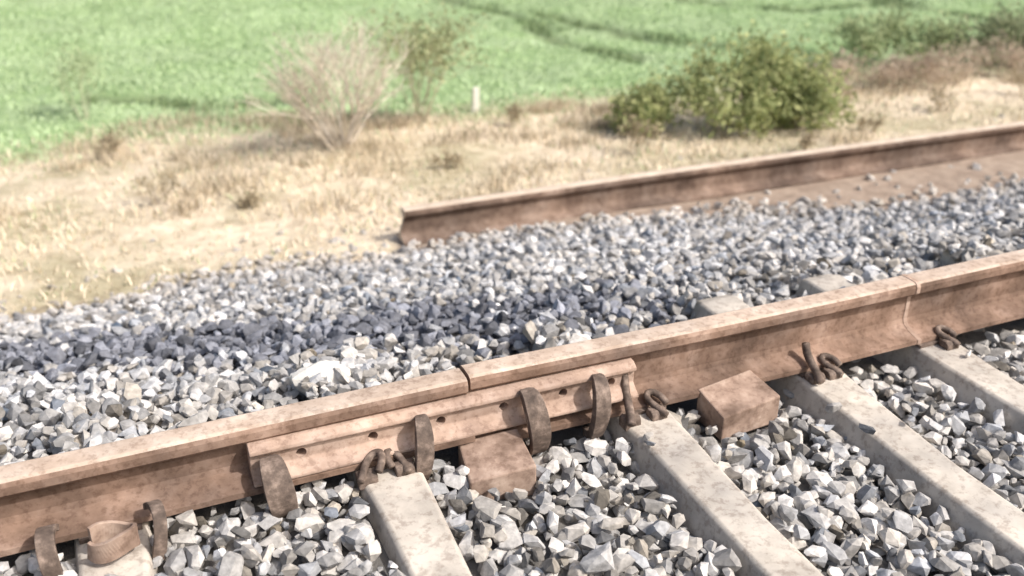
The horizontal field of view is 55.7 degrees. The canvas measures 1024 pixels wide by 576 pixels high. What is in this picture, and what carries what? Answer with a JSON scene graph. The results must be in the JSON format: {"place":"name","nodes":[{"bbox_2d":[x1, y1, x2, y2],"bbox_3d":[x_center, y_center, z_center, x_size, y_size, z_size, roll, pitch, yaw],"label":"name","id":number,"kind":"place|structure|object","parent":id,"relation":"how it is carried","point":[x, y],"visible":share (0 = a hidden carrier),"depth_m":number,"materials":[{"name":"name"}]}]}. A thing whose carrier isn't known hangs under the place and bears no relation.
{"place":"outdoors","nodes":[
{"label":"outdoors","id":0,"kind":"place"},
{"bbox_2d":[0,114,1023,575],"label":"ballast gravel","id":1,"kind":"structure","parent":0,"point":[266,330],"depth_m":2.74,"materials":[{"name":"grey gravel"}]},
{"bbox_2d":[143,499,167,560],"bbox_3d":[-0.715,0.483,1.955,0.042,0.104,0.098,-10,28,-20],"label":"rail clamp","id":2,"kind":"object","parent":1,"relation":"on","point":[156,508],"visible":1,"depth_m":1.92,"materials":[{"name":"metal"}]},
{"bbox_2d":[259,454,297,517],"bbox_3d":[-0.497,0.439,2.065,0.064,0.158,0.092,-11,28,-21],"label":"rail clamp","id":3,"kind":"object","parent":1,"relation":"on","point":[279,490],"visible":0.93,"depth_m":2.03,"materials":[{"name":"metal"}]},
{"bbox_2d":[414,414,434,480],"bbox_3d":[-0.204,0.374,2.183,0.049,0.173,0.080,-10,28,-20],"label":"rail clamp","id":4,"kind":"object","parent":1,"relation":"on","point":[424,450],"visible":0.77,"depth_m":2.15,"materials":[{"name":"metal"}]},
{"bbox_2d":[0,0,1023,575],"bbox_3d":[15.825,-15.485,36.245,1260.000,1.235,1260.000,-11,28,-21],"label":"ground terrain","id":5,"kind":"structure","parent":0,"point":[942,178],"depth_m":6.62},
{"bbox_2d":[38,30,109,120],"bbox_3d":[-3.311,-1.579,7.396,0.548,0.659,0.739,-12,28,-23],"label":"pale sapling","id":6,"kind":"object","parent":5,"relation":"on","point":[75,68],"visible":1,"depth_m":7.46,"materials":[{"name":"green plant"}]},
{"bbox_2d":[95,128,124,158],"bbox_3d":[-2.712,-0.968,6.520,0.240,0.255,0.218,0,26,0],"label":"dry weed","id":7,"kind":"object","parent":5,"relation":"on","point":[113,141],"visible":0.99,"depth_m":6.48,"materials":[{"name":"beige plant"}]},
{"bbox_2d":[70,412,157,575],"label":"concrete sleeper","id":8,"kind":"object","parent":5,"relation":"on","point":[136,561],"visible":0.17,"depth_m":1.90,"materials":[{"name":"concrete"}]},
{"bbox_2d":[87,520,140,563],"bbox_3d":[-0.778,0.491,1.890,0.092,0.059,0.072,0,26,0],"label":"bent clip loop","id":9,"kind":"object","parent":8,"relation":"on","point":[110,541],"visible":1,"depth_m":1.88,"materials":[{"name":"brown metal"}]},
{"bbox_2d":[127,156,179,204],"bbox_3d":[-2.059,-0.592,5.588,0.272,0.282,0.250,-11,28,-22],"label":"dry weed","id":10,"kind":"object","parent":5,"relation":"on","point":[169,177],"visible":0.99,"depth_m":5.58,"materials":[{"name":"beige plant"}]},
{"bbox_2d":[235,184,267,209],"bbox_3d":[-1.489,-0.504,5.520,0.174,0.153,0.156,-12,28,-23],"label":"dry weed","id":11,"kind":"object","parent":5,"relation":"on","point":[253,197],"visible":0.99,"depth_m":5.53,"materials":[{"name":"beige plant"}]},
{"bbox_2d":[289,360,350,394],"bbox_3d":[-0.486,0.242,2.538,0.186,0.125,0.135,0,26,0],"label":"pale rock","id":12,"kind":"object","parent":5,"relation":"on","point":[325,368],"visible":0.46,"depth_m":2.49,"materials":[{"name":"white stone"}]},
{"bbox_2d":[230,8,414,150],"bbox_3d":[-1.131,-1.342,6.377,1.015,0.960,1.232,6,27,12],"label":"bare shrub","id":13,"kind":"object","parent":5,"relation":"on","point":[300,87],"visible":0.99,"depth_m":6.35,"materials":[{"name":"beige plant"}]},
{"bbox_2d":[306,377,471,575],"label":"concrete sleeper","id":14,"kind":"object","parent":5,"relation":"on","point":[406,518],"visible":0.26,"depth_m":2.00,"materials":[{"name":"concrete"}]},
{"bbox_2d":[355,448,385,489],"bbox_3d":[-0.311,0.399,2.131,0.067,0.060,0.089,0,26,0],"label":"rail clip","id":15,"kind":"object","parent":14,"relation":"on","point":[365,475],"visible":1,"depth_m":2.12,"materials":[{"name":"metal"}]},
{"bbox_2d":[384,448,415,476],"bbox_3d":[-0.251,0.390,2.160,0.075,0.050,0.068,0,26,0],"label":"rail clip","id":16,"kind":"object","parent":14,"relation":"on","point":[402,466],"visible":0.94,"depth_m":2.14,"materials":[{"name":"metal"}]},
{"bbox_2d":[344,0,508,123],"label":"olive shrub","id":17,"kind":"object","parent":5,"relation":"on","point":[431,48],"visible":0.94,"depth_m":7.02,"materials":[{"name":"green plant"}]},
{"bbox_2d":[430,147,466,168],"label":"dry weed","id":18,"kind":"object","parent":5,"relation":"on","point":[446,160],"visible":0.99,"depth_m":6.15,"materials":[{"name":"beige plant"}]},
{"bbox_2d":[471,87,478,112],"bbox_3d":[-0.287,-1.470,7.629,0.060,0.220,0.040,-6,27,-16],"label":"marker post","id":19,"kind":"object","parent":5,"relation":"on","point":[475,98],"visible":0.71,"depth_m":7.61,"materials":[{"name":"paint"}]},
{"bbox_2d":[458,429,535,499],"bbox_3d":[-0.038,0.410,2.227,0.156,0.100,0.130,-8,27,-16],"label":"steel packing block","id":20,"kind":"object","parent":5,"relation":"on","point":[502,462],"depth_m":2.19,"materials":[{"name":"brown metal"}]},
{"bbox_2d":[0,0,1023,166],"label":"green crop","id":21,"kind":"object","parent":5,"relation":"on","point":[304,8],"visible":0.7,"depth_m":10.08,"materials":[{"name":"green plant"}]},
{"bbox_2d":[504,99,524,125],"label":"dry weed","id":22,"kind":"object","parent":5,"relation":"on","point":[513,109],"visible":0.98,"depth_m":7.12,"materials":[{"name":"beige plant"}]},
{"bbox_2d":[67,0,988,111],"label":"furrow weeds","id":23,"kind":"object","parent":5,"relation":"on","point":[609,53],"visible":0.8,"depth_m":10.67,"materials":[{"name":"green plant"}]},
{"bbox_2d":[615,107,664,152],"bbox_3d":[0.837,-1.004,6.384,0.341,0.305,0.283,8,27,15],"label":"dry weed","id":24,"kind":"object","parent":5,"relation":"on","point":[643,135],"visible":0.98,"depth_m":6.37,"materials":[{"name":"brown plant"}]},
{"bbox_2d":[532,326,823,575],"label":"concrete sleeper","id":25,"kind":"object","parent":5,"relation":"on","point":[691,477],"visible":0.35,"depth_m":2.14,"materials":[{"name":"concrete"}]},
{"bbox_2d":[619,374,640,431],"bbox_3d":[0.284,0.281,2.365,0.047,0.113,0.123,-7,27,-15],"label":"rail clip","id":26,"kind":"object","parent":25,"relation":"on","point":[629,419],"visible":0.98,"depth_m":2.36,"materials":[{"name":"metal"}]},
{"bbox_2d":[643,389,668,421],"bbox_3d":[0.359,0.293,2.406,0.064,0.056,0.086,0,26,0],"label":"rail clip","id":27,"kind":"object","parent":25,"relation":"on","point":[656,411],"visible":1,"depth_m":2.39,"materials":[{"name":"metal"}]},
{"bbox_2d":[460,249,1023,438],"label":"running rail","id":28,"kind":"object","parent":25,"relation":"on","point":[681,361],"visible":0.89,"depth_m":2.59,"materials":[{"name":"brown metal"}]},
{"bbox_2d":[246,357,638,487],"bbox_3d":[-0.146,0.279,2.268,0.935,0.094,0.148,-11,28,-21],"label":"fishplate","id":29,"kind":"object","parent":28,"relation":"attached to","point":[476,412],"visible":0.77,"depth_m":2.21,"materials":[{"name":"brown metal"}]},
{"bbox_2d":[520,387,550,454],"bbox_3d":[0.051,0.324,2.279,0.056,0.180,0.081,-11,28,-21],"label":"rail clamp","id":30,"kind":"object","parent":28,"relation":"attached to","point":[537,418],"visible":0.93,"depth_m":2.24,"materials":[{"name":"metal"}]},
{"bbox_2d":[582,373,610,438],"bbox_3d":[0.205,0.296,2.341,0.049,0.175,0.077,-10,28,-20],"label":"rail clamp","id":31,"kind":"object","parent":28,"relation":"attached to","point":[601,408],"visible":0.99,"depth_m":2.31,"materials":[{"name":"metal"}]},
{"bbox_2d":[396,121,1023,245],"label":"discarded rail","id":32,"kind":"object","parent":5,"relation":"on","point":[435,221],"visible":0.99,"depth_m":5.46,"materials":[{"name":"brown metal"}]},
{"bbox_2d":[598,19,858,138],"bbox_3d":[1.570,-1.488,6.906,1.886,0.811,1.003,0,26,0],"label":"leafy bush","id":33,"kind":"object","parent":5,"relation":"on","point":[798,93],"visible":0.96,"depth_m":6.83,"materials":[{"name":"green plant"}]},
{"bbox_2d":[696,370,779,439],"bbox_3d":[0.576,0.298,2.485,0.182,0.100,0.115,-13,29,-25],"label":"steel packing block","id":34,"kind":"object","parent":5,"relation":"on","point":[747,401],"depth_m":2.46,"materials":[{"name":"brown metal"}]},
{"bbox_2d":[790,126,818,151],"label":"dry weed","id":35,"kind":"object","parent":5,"relation":"on","point":[806,140],"visible":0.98,"depth_m":6.32,"materials":[{"name":"beige plant"}]},
{"bbox_2d":[804,44,879,92],"bbox_3d":[2.647,-1.810,8.009,0.697,0.415,0.531,17,31,30],"label":"dry brush","id":36,"kind":"object","parent":5,"relation":"on","point":[840,65],"visible":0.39,"depth_m":7.95,"materials":[{"name":"brown plant"}]},
{"bbox_2d":[690,295,1023,573],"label":"concrete sleeper","id":37,"kind":"object","parent":5,"relation":"on","point":[896,447],"visible":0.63,"depth_m":2.31,"materials":[{"name":"concrete"}]},
{"bbox_2d":[802,342,825,384],"bbox_3d":[0.797,0.207,2.572,0.044,0.092,0.113,-11,28,-21],"label":"rail clip","id":38,"kind":"object","parent":37,"relation":"on","point":[815,375],"visible":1,"depth_m":2.56,"materials":[{"name":"metal"}]},
{"bbox_2d":[818,353,843,380],"bbox_3d":[0.858,0.214,2.603,0.062,0.053,0.084,0,26,0],"label":"rail clip","id":39,"kind":"object","parent":37,"relation":"on","point":[831,372],"visible":0.98,"depth_m":2.59,"materials":[{"name":"metal"}]},
{"bbox_2d":[853,108,885,131],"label":"dry weed","id":40,"kind":"object","parent":5,"relation":"on","point":[878,123],"visible":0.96,"depth_m":6.77,"materials":[{"name":"beige plant"}]},
{"bbox_2d":[818,2,968,69],"bbox_3d":[3.501,-2.333,8.989,1.351,0.622,1.089,12,28,23],"label":"leafy bush","id":41,"kind":"object","parent":5,"relation":"on","point":[895,31],"visible":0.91,"depth_m":8.87,"materials":[{"name":"green plant"}]},
{"bbox_2d":[861,46,936,89],"bbox_3d":[3.237,-1.838,8.145,0.582,0.355,0.552,14,29,27],"label":"dry brush","id":42,"kind":"object","parent":5,"relation":"on","point":[891,72],"visible":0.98,"depth_m":8.14,"materials":[{"name":"brown plant"}]},
{"bbox_2d":[795,274,1023,446],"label":"concrete sleeper","id":43,"kind":"object","parent":5,"relation":"on","point":[971,377],"visible":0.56,"depth_m":2.64,"materials":[{"name":"concrete"}]},
{"bbox_2d":[934,325,960,350],"bbox_3d":[1.235,0.143,2.748,0.062,0.053,0.084,0,26,0],"label":"rail clip","id":44,"kind":"object","parent":43,"relation":"on","point":[948,342],"visible":1,"depth_m":2.73,"materials":[{"name":"metal"}]},
{"bbox_2d":[927,82,957,112],"bbox_3d":[3.216,-1.400,7.210,0.242,0.216,0.286,0,26,0],"label":"dry weed","id":45,"kind":"object","parent":5,"relation":"on","point":[941,95],"visible":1,"depth_m":7.20,"materials":[{"name":"beige plant"}]},
{"bbox_2d":[909,42,982,91],"bbox_3d":[3.632,-1.877,8.132,0.775,0.402,0.534,-21,33,-36],"label":"dry brush","id":46,"kind":"object","parent":5,"relation":"on","point":[944,64],"visible":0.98,"depth_m":8.10,"materials":[{"name":"brown plant"}]},
{"bbox_2d":[939,249,985,265],"bbox_3d":[2.099,0.492,2.289,0.252,0.209,2.782,-10,28,-20],"label":"concrete sleeper","id":47,"kind":"object","parent":5,"relation":"on","point":[946,259],"visible":0.12,"depth_m":3.36,"materials":[{"name":"concrete"}]},
{"bbox_2d":[937,0,1023,64],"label":"leafy bush","id":48,"kind":"object","parent":5,"relation":"on","point":[1011,26],"visible":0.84,"depth_m":8.79,"materials":[{"name":"green plant"}]},
{"bbox_2d":[952,29,1023,76],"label":"dry brush","id":49,"kind":"object","parent":5,"relation":"on","point":[1013,57],"visible":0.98,"depth_m":8.46,"materials":[{"name":"brown plant"}]},
{"bbox_2d":[1005,61,1023,95],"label":"dry weed","id":50,"kind":"object","parent":5,"relation":"on","point":[1016,76],"visible":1,"depth_m":7.74,"materials":[{"name":"brown plant"}]},
{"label":"concrete sleeper","id":51,"kind":"object","parent":5,"relation":"on","visible":0},
{"bbox_2d":[0,368,474,556],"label":"running rail","id":52,"kind":"object","parent":51,"relation":"on","point":[74,494],"visible":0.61,"depth_m":2.02,"materials":[{"name":"brown metal"}]},
{"bbox_2d":[34,524,62,575],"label":"rail clamp","id":53,"kind":"object","parent":52,"relation":"attached to","point":[49,563],"visible":1,"depth_m":1.85,"materials":[{"name":"metal"}]},
{"bbox_2d":[0,52,1023,314],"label":"dry grass","id":54,"kind":"structure","parent":0,"point":[450,118],"depth_m":6.35,"materials":[{"name":"beige plant"}]}
]}

